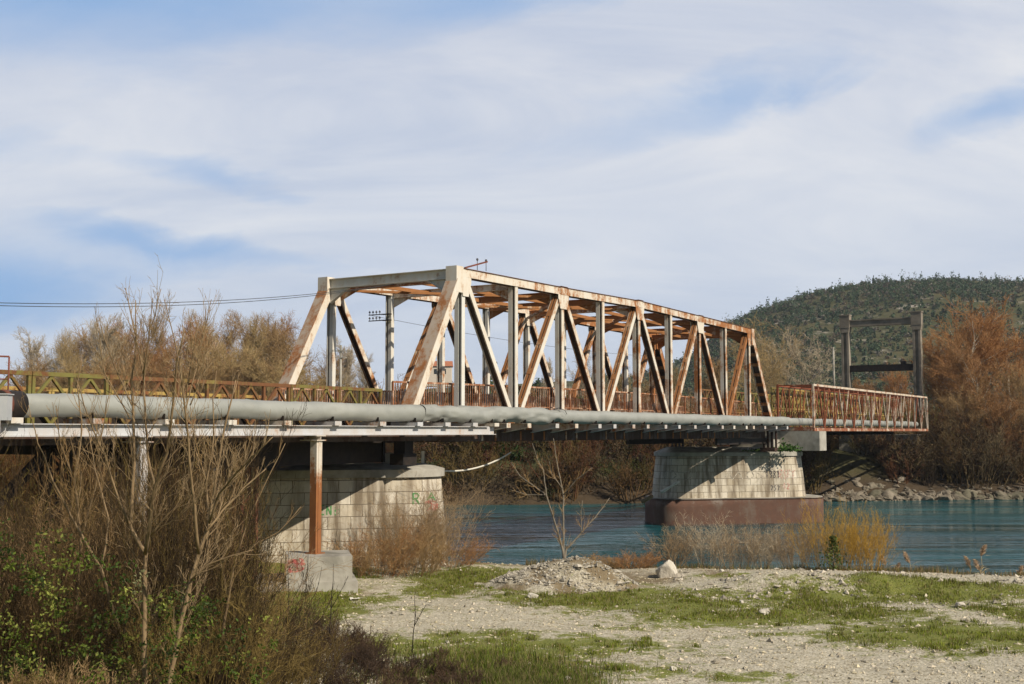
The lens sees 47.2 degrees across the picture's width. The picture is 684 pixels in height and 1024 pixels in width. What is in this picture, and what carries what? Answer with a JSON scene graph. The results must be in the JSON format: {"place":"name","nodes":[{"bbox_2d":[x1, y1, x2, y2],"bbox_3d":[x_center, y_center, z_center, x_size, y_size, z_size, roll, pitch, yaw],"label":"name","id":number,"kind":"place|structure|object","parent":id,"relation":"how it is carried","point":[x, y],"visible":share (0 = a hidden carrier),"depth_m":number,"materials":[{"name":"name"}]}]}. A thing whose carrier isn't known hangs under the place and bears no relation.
{"place":"outdoors","nodes":[
{"label":"outdoors","id":0,"kind":"place"},
{"bbox_2d":[0,539,1023,683],"bbox_3d":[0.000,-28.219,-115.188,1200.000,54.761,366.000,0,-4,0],"label":"ground","id":1,"kind":"structure","parent":0,"point":[565,634],"depth_m":29.05,"materials":[{"name":"gravel"}]},
{"bbox_2d":[0,445,85,544],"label":"steel trestle","id":2,"kind":"object","parent":1,"relation":"on","point":[32,450],"visible":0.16,"depth_m":30.96,"materials":[{"name":"metal"}]},
{"bbox_2d":[18,394,120,633],"bbox_3d":[-6.592,2.542,17.566,1.593,3.570,0.668,1,-4,-11],"label":"bare sapling","id":3,"kind":"object","parent":1,"relation":"on","point":[78,529],"visible":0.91,"depth_m":17.44,"materials":[{"name":"beige plant"}]},
{"bbox_2d":[46,347,112,620],"bbox_3d":[-7.020,2.305,19.047,1.132,4.491,0.982,0,-4,0],"label":"bare sapling","id":4,"kind":"object","parent":1,"relation":"on","point":[63,440],"visible":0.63,"depth_m":19.23,"materials":[{"name":"beige plant"}]},
{"bbox_2d":[0,375,271,651],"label":"thicket","id":5,"kind":"object","parent":1,"relation":"on","point":[3,463],"visible":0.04,"depth_m":38.78,"materials":[{"name":"plant"}]},
{"bbox_2d":[67,255,213,683],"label":"bare sapling","id":6,"kind":"object","parent":1,"relation":"on","point":[130,521],"visible":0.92,"depth_m":16.03,"materials":[{"name":"beige plant"}]},
{"bbox_2d":[0,515,281,683],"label":"bramble leaves","id":7,"kind":"object","parent":1,"relation":"on","point":[19,661],"visible":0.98,"depth_m":14.88,"materials":[{"name":"plant"}]},
{"bbox_2d":[82,443,270,574],"bbox_3d":[-11.199,5.587,36.317,5.200,4.981,5.074,-3,-5,31],"label":"steel trestle","id":8,"kind":"object","parent":1,"relation":"on","point":[267,445],"visible":0.07,"depth_m":37.23,"materials":[{"name":"metal"}]},
{"bbox_2d":[0,370,384,469],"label":"panel bridge","id":9,"kind":"structure","parent":8,"relation":"on","point":[296,453],"depth_m":36.85,"materials":[{"name":"metal"}]},
{"bbox_2d":[0,389,368,683],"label":"foreground thicket","id":10,"kind":"object","parent":1,"relation":"on","point":[167,549],"visible":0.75,"depth_m":18.81,"materials":[{"name":"plant"}]},
{"bbox_2d":[148,288,281,683],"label":"bare sapling","id":11,"kind":"object","parent":1,"relation":"on","point":[199,548],"visible":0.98,"depth_m":15.45,"materials":[{"name":"beige plant"}]},
{"bbox_2d":[179,370,251,604],"bbox_3d":[-4.818,2.342,18.716,1.646,3.812,0.781,-3,-5,31],"label":"bare sapling","id":12,"kind":"object","parent":1,"relation":"on","point":[207,507],"visible":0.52,"depth_m":18.89,"materials":[{"name":"beige plant"}]},
{"bbox_2d":[214,433,303,639],"bbox_3d":[-3.964,3.035,18.414,1.385,3.209,0.422,0,-4,-6],"label":"bare sapling","id":13,"kind":"object","parent":1,"relation":"on","point":[229,592],"visible":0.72,"depth_m":18.31,"materials":[{"name":"beige plant"}]},
{"bbox_2d":[256,550,357,592],"bbox_3d":[-6.387,7.317,36.355,3.000,1.536,2.600,1,-4,-12],"label":"concrete footing","id":14,"kind":"object","parent":1,"relation":"on","point":[329,559],"visible":0.55,"depth_m":35.30,"materials":[{"name":"concrete"}]},
{"bbox_2d":[0,417,498,553],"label":"pipe girder","id":15,"kind":"object","parent":14,"relation":"on","point":[315,434],"visible":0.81,"depth_m":35.77,"materials":[{"name":"metal"}]},
{"bbox_2d":[0,393,13,424],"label":"utility box","id":16,"kind":"object","parent":15,"relation":"on","point":[5,406],"visible":1,"depth_m":26.61,"materials":[{"name":"white paint"}]},
{"bbox_2d":[0,390,917,426],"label":"pipeline","id":17,"kind":"object","parent":15,"relation":"on","point":[253,409],"visible":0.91,"depth_m":38.58,"materials":[{"name":"metal"}]},
{"bbox_2d":[132,606,514,683],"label":"dead brush","id":18,"kind":"object","parent":1,"relation":"on","point":[366,654],"visible":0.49,"depth_m":23.07,"materials":[{"name":"plant"}]},
{"bbox_2d":[205,441,447,567],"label":"stone pier","id":19,"kind":"structure","parent":1,"relation":"on","point":[344,484],"depth_m":41.87,"materials":[{"name":"stone"}]},
{"bbox_2d":[307,532,398,577],"bbox_3d":[-5.198,7.043,39.032,3.239,1.775,2.595,2,-5,-22],"label":"bare shrub","id":20,"kind":"object","parent":1,"relation":"on","point":[368,564],"visible":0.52,"depth_m":39.01,"materials":[{"name":"plant"}]},
{"bbox_2d":[308,513,446,577],"bbox_3d":[-4.318,6.755,39.551,4.382,2.502,3.511,-2,-5,20],"label":"bare shrub","id":21,"kind":"object","parent":1,"relation":"on","point":[391,554],"visible":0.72,"depth_m":39.23,"materials":[{"name":"plant"}]},
{"bbox_2d":[352,479,449,574],"bbox_3d":[-3.830,6.400,40.163,3.332,3.439,2.520,1,-4,-7],"label":"bare shrub","id":22,"kind":"object","parent":1,"relation":"on","point":[389,524],"visible":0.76,"depth_m":40.24,"materials":[{"name":"plant"}]},
{"bbox_2d":[369,511,471,577],"bbox_3d":[-3.145,6.843,39.751,3.511,2.398,4.381,1,-4,-12],"label":"bare shrub","id":23,"kind":"object","parent":1,"relation":"on","point":[429,553],"visible":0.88,"depth_m":39.26,"materials":[{"name":"plant"}]},
{"bbox_2d":[385,496,464,572],"bbox_3d":[-2.887,6.717,41.258,3.294,3.023,2.492,-2,-5,26],"label":"bare shrub","id":24,"kind":"object","parent":1,"relation":"on","point":[443,528],"visible":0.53,"depth_m":40.84,"materials":[{"name":"plant"}]},
{"bbox_2d":[399,463,499,569],"bbox_3d":[-2.342,6.306,42.138,4.094,4.065,5.413,1,-5,-15],"label":"bare shrub","id":25,"kind":"object","parent":1,"relation":"on","point":[441,510],"visible":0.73,"depth_m":41.65,"materials":[{"name":"plant"}]},
{"bbox_2d":[415,528,507,566],"bbox_3d":[-1.936,7.562,42.890,3.556,1.465,2.849,-1,-4,10],"label":"bare shrub","id":26,"kind":"object","parent":1,"relation":"on","point":[475,545],"visible":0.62,"depth_m":42.78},
{"bbox_2d":[316,635,657,683],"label":"tall grass","id":27,"kind":"structure","parent":1,"relation":"on","point":[516,673],"depth_m":23.28,"materials":[{"name":"plant"}]},
{"bbox_2d":[474,555,639,594],"bbox_3d":[1.698,7.266,36.955,5.800,1.094,4.200,0,-4,0],"label":"gravel heap","id":28,"kind":"object","parent":1,"relation":"on","point":[576,572],"visible":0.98,"depth_m":36.01,"materials":[{"name":"gravel"}]},
{"bbox_2d":[510,438,609,558],"bbox_3d":[1.574,5.119,37.680,3.269,4.029,1.514,0,-4,0],"label":"bare sapling","id":29,"kind":"object","parent":28,"relation":"on","point":[564,550],"visible":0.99,"depth_m":37.54,"materials":[{"name":"brown plant"}]},
{"bbox_2d":[596,546,670,569],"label":"bare shrub","id":30,"kind":"object","parent":1,"relation":"on","point":[642,563],"visible":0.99,"depth_m":41.60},
{"bbox_2d":[655,560,677,577],"bbox_3d":[5.125,7.567,38.654,0.771,0.764,0.589,-11,-2,-35],"label":"boulder","id":31,"kind":"object","parent":1,"relation":"on","point":[667,568],"visible":0.88,"depth_m":38.44,"materials":[{"name":"stone"}]},
{"bbox_2d":[636,517,703,565],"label":"bare shrub","id":32,"kind":"object","parent":1,"relation":"on","point":[667,554],"visible":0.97,"depth_m":42.04,"materials":[{"name":"plant"}]},
{"bbox_2d":[675,510,752,567],"bbox_3d":[7.250,7.169,41.991,2.926,2.297,1.734,-1,-5,17],"label":"bare shrub","id":33,"kind":"object","parent":1,"relation":"on","point":[701,550],"visible":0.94,"depth_m":41.99,"materials":[{"name":"plant"}]},
{"bbox_2d":[707,517,765,568],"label":"bare shrub","id":34,"kind":"object","parent":1,"relation":"on","point":[744,553],"visible":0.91,"depth_m":41.60,"materials":[{"name":"plant"}]},
{"bbox_2d":[732,521,786,568],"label":"bare shrub","id":35,"kind":"object","parent":1,"relation":"on","point":[768,555],"visible":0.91,"depth_m":41.47,"materials":[{"name":"plant"}]},
{"bbox_2d":[525,556,1023,576],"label":"riverbank","id":36,"kind":"structure","parent":1,"relation":"on","point":[896,569],"depth_m":40.44,"materials":[{"name":"beige plant"}]},
{"bbox_2d":[758,518,815,568],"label":"bare shrub","id":37,"kind":"object","parent":1,"relation":"on","point":[782,554],"visible":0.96,"depth_m":41.28,"materials":[{"name":"plant"}]},
{"bbox_2d":[777,491,871,567],"bbox_3d":[11.057,6.716,41.346,3.216,3.119,3.061,-2,-5,26],"label":"yellow willow","id":38,"kind":"object","parent":1,"relation":"on","point":[823,532],"visible":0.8,"depth_m":41.31,"materials":[{"name":"plant"}]},
{"bbox_2d":[813,535,851,569],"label":"conifer sapling","id":39,"kind":"object","parent":1,"relation":"on","point":[834,548],"visible":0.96,"depth_m":40.13,"materials":[{"name":"green plant"}]},
{"bbox_2d":[667,568,1023,609],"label":"bank stones","id":40,"kind":"object","parent":1,"relation":"on","point":[681,575],"visible":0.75,"depth_m":35.62,"materials":[{"name":"stone"}]},
{"bbox_2d":[812,505,894,570],"bbox_3d":[11.745,6.863,40.955,2.653,2.704,2.787,-4,-6,41],"label":"yellow willow","id":41,"kind":"object","parent":1,"relation":"on","point":[851,548],"visible":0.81,"depth_m":40.60,"materials":[{"name":"plant"}]},
{"bbox_2d":[837,507,909,570],"bbox_3d":[12.425,6.861,40.838,2.417,2.600,2.539,0,-4,-2],"label":"yellow willow","id":42,"kind":"object","parent":1,"relation":"on","point":[883,537],"visible":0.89,"depth_m":40.45,"materials":[{"name":"plant"}]},
{"bbox_2d":[0,0,1023,393],"label":"sky","id":43,"kind":"structure","parent":0,"point":[714,159],"materials":[{"name":"blue"}]},
{"bbox_2d":[225,280,1023,504],"bbox_3d":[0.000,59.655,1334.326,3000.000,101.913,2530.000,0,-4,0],"label":"terrain","id":44,"kind":"structure","parent":0,"point":[866,469],"depth_m":107.37,"materials":[{"name":"plant"}]},
{"bbox_2d":[0,358,52,392],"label":"bare tree","id":45,"kind":"object","parent":44,"relation":"on","point":[24,378],"visible":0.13,"depth_m":115.98,"materials":[{"name":"brown plant"}]},
{"bbox_2d":[12,325,53,384],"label":"bare tree","id":46,"kind":"object","parent":44,"relation":"on","point":[34,353],"visible":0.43,"depth_m":121.36,"materials":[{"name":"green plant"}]},
{"bbox_2d":[25,354,77,393],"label":"bare tree","id":47,"kind":"object","parent":44,"relation":"on","point":[60,379],"visible":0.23,"depth_m":110.90,"materials":[{"name":"brown plant"}]},
{"bbox_2d":[38,328,80,387],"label":"bare tree","id":48,"kind":"object","parent":44,"relation":"on","point":[49,357],"visible":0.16,"depth_m":135.45,"materials":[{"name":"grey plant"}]},
{"bbox_2d":[44,333,90,392],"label":"bare tree","id":49,"kind":"object","parent":44,"relation":"on","point":[65,348],"visible":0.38,"depth_m":129.07,"materials":[{"name":"brown plant"}]},
{"bbox_2d":[44,322,97,382],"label":"bare tree","id":50,"kind":"object","parent":44,"relation":"on","point":[82,344],"visible":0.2,"depth_m":140.60,"materials":[{"name":"brown plant"}]},
{"bbox_2d":[50,346,125,394],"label":"bare tree","id":51,"kind":"object","parent":44,"relation":"on","point":[71,371],"visible":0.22,"depth_m":109.36,"materials":[{"name":"brown plant"}]},
{"bbox_2d":[78,314,132,388],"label":"bare tree","id":52,"kind":"object","parent":44,"relation":"on","point":[92,334],"visible":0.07,"depth_m":137.86,"materials":[{"name":"brown plant"}]},
{"bbox_2d":[90,312,130,387],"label":"bare tree","id":53,"kind":"object","parent":44,"relation":"on","point":[109,341],"visible":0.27,"depth_m":118.73,"materials":[{"name":"brown plant"}]},
{"bbox_2d":[78,349,152,394],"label":"bare tree","id":54,"kind":"object","parent":44,"relation":"on","point":[116,383],"visible":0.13,"depth_m":107.65,"materials":[{"name":"brown plant"}]},
{"bbox_2d":[92,318,141,390],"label":"bare tree","id":55,"kind":"object","parent":44,"relation":"on","point":[123,343],"visible":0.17,"depth_m":126.56,"materials":[{"name":"brown plant"}]},
{"bbox_2d":[106,314,167,382],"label":"bare tree","id":56,"kind":"object","parent":44,"relation":"on","point":[141,334],"visible":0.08,"depth_m":139.73,"materials":[{"name":"brown plant"}]},
{"bbox_2d":[108,347,186,396],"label":"bare tree","id":57,"kind":"object","parent":44,"relation":"on","point":[139,382],"visible":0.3,"depth_m":105.61,"materials":[{"name":"brown plant"}]},
{"bbox_2d":[119,323,186,390],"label":"bare tree","id":58,"kind":"object","parent":44,"relation":"on","point":[164,352],"visible":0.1,"depth_m":116.05,"materials":[{"name":"brown plant"}]},
{"bbox_2d":[136,312,185,370],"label":"bare tree","id":59,"kind":"object","parent":44,"relation":"on","point":[157,338],"visible":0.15,"depth_m":141.88,"materials":[{"name":"brown plant"}]},
{"bbox_2d":[124,343,205,397],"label":"bare tree","id":60,"kind":"object","parent":44,"relation":"on","point":[160,373],"visible":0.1,"depth_m":106.37,"materials":[{"name":"brown plant"}]},
{"bbox_2d":[150,344,252,399],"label":"bare tree","id":61,"kind":"object","parent":44,"relation":"on","point":[209,375],"visible":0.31,"depth_m":105.04,"materials":[{"name":"brown plant"}]},
{"bbox_2d":[174,309,249,390],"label":"bare tree","id":62,"kind":"object","parent":44,"relation":"on","point":[187,329],"visible":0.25,"depth_m":120.38,"materials":[{"name":"brown plant"}]},
{"bbox_2d":[172,337,255,398],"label":"bare tree","id":63,"kind":"object","parent":44,"relation":"on","point":[229,369],"visible":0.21,"depth_m":108.06,"materials":[{"name":"brown plant"}]},
{"bbox_2d":[209,310,248,397],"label":"bare tree","id":64,"kind":"object","parent":44,"relation":"on","point":[225,338],"visible":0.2,"depth_m":138.99,"materials":[{"name":"brown plant"}]},
{"bbox_2d":[192,324,274,398],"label":"bare tree","id":65,"kind":"object","parent":44,"relation":"on","point":[238,353],"visible":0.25,"depth_m":111.35,"materials":[{"name":"brown plant"}]},
{"bbox_2d":[224,309,269,365],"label":"bare tree","id":66,"kind":"object","parent":44,"relation":"on","point":[241,331],"visible":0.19,"depth_m":131.26,"materials":[{"name":"brown plant"}]},
{"bbox_2d":[220,341,306,401],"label":"bare tree","id":67,"kind":"object","parent":44,"relation":"on","point":[253,366],"visible":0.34,"depth_m":107.41,"materials":[{"name":"brown plant"}]},
{"bbox_2d":[236,310,293,394],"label":"bare tree","id":68,"kind":"object","parent":44,"relation":"on","point":[254,329],"visible":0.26,"depth_m":122.06,"materials":[{"name":"brown plant"}]},
{"bbox_2d":[228,310,301,392],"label":"bare tree","id":69,"kind":"object","parent":44,"relation":"on","point":[290,326],"visible":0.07,"depth_m":143.08,"materials":[{"name":"brown plant"}]},
{"bbox_2d":[232,341,316,401],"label":"bare tree","id":70,"kind":"object","parent":44,"relation":"on","point":[280,372],"visible":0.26,"depth_m":105.97,"materials":[{"name":"brown plant"}]},
{"bbox_2d":[252,311,308,379],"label":"bare tree","id":71,"kind":"object","parent":44,"relation":"on","point":[267,323],"visible":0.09,"depth_m":139.64,"materials":[{"name":"brown plant"}]},
{"bbox_2d":[257,318,348,400],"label":"bare tree","id":72,"kind":"object","parent":44,"relation":"on","point":[277,340],"visible":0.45,"depth_m":118.16,"materials":[{"name":"brown plant"}]},
{"bbox_2d":[297,366,338,401],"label":"bare tree","id":73,"kind":"object","parent":44,"relation":"on","point":[309,381],"visible":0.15,"depth_m":109.56,"materials":[{"name":"brown plant"}]},
{"bbox_2d":[308,345,358,399],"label":"bare tree","id":74,"kind":"object","parent":44,"relation":"on","point":[337,368],"visible":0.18,"depth_m":138.75,"materials":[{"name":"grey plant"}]},
{"bbox_2d":[336,335,361,402],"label":"bare tree","id":75,"kind":"object","parent":44,"relation":"on","point":[348,360],"visible":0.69,"depth_m":134.11,"materials":[{"name":"brown plant"}]},
{"bbox_2d":[426,361,452,386],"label":"stone house","id":76,"kind":"structure","parent":44,"relation":"on","point":[448,372],"depth_m":327.29,"materials":[{"name":"paint"}]},
{"bbox_2d":[12,367,1023,448],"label":"riverside brush","id":77,"kind":"object","parent":44,"relation":"on","point":[904,415],"visible":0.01,"depth_m":116.90,"materials":[{"name":"plant"}]},
{"bbox_2d":[14,392,1023,504],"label":"bank thicket","id":78,"kind":"object","parent":44,"relation":"on","point":[993,452],"visible":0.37,"depth_m":104.62,"materials":[{"name":"plant"}]},
{"bbox_2d":[683,355,740,408],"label":"bare tree","id":79,"kind":"object","parent":44,"relation":"on","point":[717,376],"visible":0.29,"depth_m":143.91,"materials":[{"name":"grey plant"}]},
{"bbox_2d":[481,390,1013,461],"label":"evergreen scrub","id":80,"kind":"object","parent":44,"relation":"on","point":[514,453],"visible":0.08,"depth_m":104.32,"materials":[{"name":"green plant"}]},
{"bbox_2d":[719,337,796,393],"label":"bare tree","id":81,"kind":"object","parent":44,"relation":"on","point":[768,362],"visible":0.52,"depth_m":151.98,"materials":[{"name":"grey plant"}]},
{"bbox_2d":[730,356,785,414],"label":"bare tree","id":82,"kind":"object","parent":44,"relation":"on","point":[769,374],"visible":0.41,"depth_m":149.10,"materials":[{"name":"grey plant"}]},
{"bbox_2d":[726,315,817,401],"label":"bare tree","id":83,"kind":"object","parent":44,"relation":"on","point":[756,337],"visible":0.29,"depth_m":156.70,"materials":[{"name":"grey plant"}]},
{"bbox_2d":[756,325,835,404],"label":"bare tree","id":84,"kind":"object","parent":44,"relation":"on","point":[803,377],"visible":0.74,"depth_m":152.65,"materials":[{"name":"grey plant"}]},
{"bbox_2d":[590,270,1023,409],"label":"hillside woods","id":85,"kind":"object","parent":44,"relation":"on","point":[938,285],"visible":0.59,"depth_m":530.24,"materials":[{"name":"green plant"}]},
{"bbox_2d":[852,377,888,412],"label":"bare willow","id":86,"kind":"object","parent":44,"relation":"on","point":[858,385],"visible":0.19,"depth_m":136.12,"materials":[{"name":"brown plant"}]},
{"bbox_2d":[839,434,920,454],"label":"abutment","id":87,"kind":"object","parent":44,"relation":"on","point":[843,446],"visible":0.14,"depth_m":111.46,"materials":[{"name":"concrete"}]},
{"bbox_2d":[839,311,923,426],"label":"concrete portal","id":88,"kind":"object","parent":44,"relation":"on","point":[914,321],"visible":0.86,"depth_m":122.70,"materials":[{"name":"concrete"}]},
{"bbox_2d":[877,360,913,415],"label":"bare willow","id":89,"kind":"object","parent":44,"relation":"on","point":[897,378],"visible":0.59,"depth_m":139.69,"materials":[{"name":"brown plant"}]},
{"bbox_2d":[810,476,1023,501],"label":"bank rubble","id":90,"kind":"object","parent":44,"relation":"on","point":[895,486],"visible":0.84,"depth_m":103.08,"materials":[{"name":"stone"}]},
{"bbox_2d":[904,333,966,417],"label":"bare willow","id":91,"kind":"object","parent":44,"relation":"on","point":[925,350],"visible":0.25,"depth_m":126.41,"materials":[{"name":"brown plant"}]},
{"bbox_2d":[899,293,1023,416],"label":"bare willow","id":92,"kind":"object","parent":44,"relation":"on","point":[981,325],"visible":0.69,"depth_m":120.72,"materials":[{"name":"brown plant"}]},
{"bbox_2d":[932,378,998,437],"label":"bare willow","id":93,"kind":"object","parent":44,"relation":"on","point":[953,405],"visible":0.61,"depth_m":110.25,"materials":[{"name":"brown plant"}]},
{"bbox_2d":[928,333,1015,426],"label":"bare willow","id":94,"kind":"object","parent":44,"relation":"on","point":[965,364],"visible":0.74,"depth_m":112.23,"materials":[{"name":"brown plant"}]},
{"bbox_2d":[952,386,1023,444],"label":"bare willow","id":95,"kind":"object","parent":44,"relation":"on","point":[1014,408],"visible":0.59,"depth_m":108.98,"materials":[{"name":"brown plant"}]},
{"bbox_2d":[958,316,1023,419],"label":"bare willow","id":96,"kind":"object","parent":44,"relation":"on","point":[1020,355],"visible":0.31,"depth_m":121.02,"materials":[{"name":"brown plant"}]},
{"bbox_2d":[986,360,1023,440],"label":"bare willow","id":97,"kind":"object","parent":44,"relation":"on","point":[1013,382],"visible":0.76,"depth_m":112.07,"materials":[{"name":"brown plant"}]},
{"bbox_2d":[227,564,1023,683],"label":"grass","id":98,"kind":"structure","parent":0,"point":[613,598],"depth_m":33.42,"materials":[{"name":"plant"}]},
{"bbox_2d":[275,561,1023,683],"bbox_3d":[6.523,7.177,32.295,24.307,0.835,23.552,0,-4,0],"label":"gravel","id":99,"kind":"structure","parent":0,"point":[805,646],"depth_m":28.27,"materials":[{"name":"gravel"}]},
{"bbox_2d":[444,500,1023,575],"bbox_3d":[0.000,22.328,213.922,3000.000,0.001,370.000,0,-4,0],"label":"river","id":100,"kind":"structure","parent":0,"point":[943,534],"depth_m":69.08,"materials":[{"name":"liquid"}]},
{"bbox_2d":[644,431,826,525],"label":"stone pier","id":101,"kind":"structure","parent":100,"relation":"in","point":[764,484],"depth_m":75.87,"materials":[{"name":"stone"}]},
{"bbox_2d":[271,265,787,444],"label":"truss bridge","id":102,"kind":"structure","parent":101,"relation":"on","point":[454,290],"depth_m":54.61,"materials":[{"name":"paint"}]},
{"bbox_2d":[0,284,391,303],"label":"overhead cable","id":103,"kind":"object","parent":102,"relation":"attached to","point":[177,302],"visible":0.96,"depth_m":36.55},
{"bbox_2d":[0,284,393,306],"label":"overhead cable","id":104,"kind":"object","parent":102,"relation":"attached to","point":[178,305],"visible":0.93,"depth_m":36.83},
{"bbox_2d":[702,387,893,434],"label":"panel bridge","id":105,"kind":"structure","parent":101,"relation":"on","point":[783,410],"depth_m":91.03,"materials":[{"name":"metal"}]},
{"bbox_2d":[776,384,927,430],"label":"pipe truss","id":106,"kind":"object","parent":101,"relation":"on","point":[818,388],"visible":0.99,"depth_m":87.22,"materials":[{"name":"metal"}]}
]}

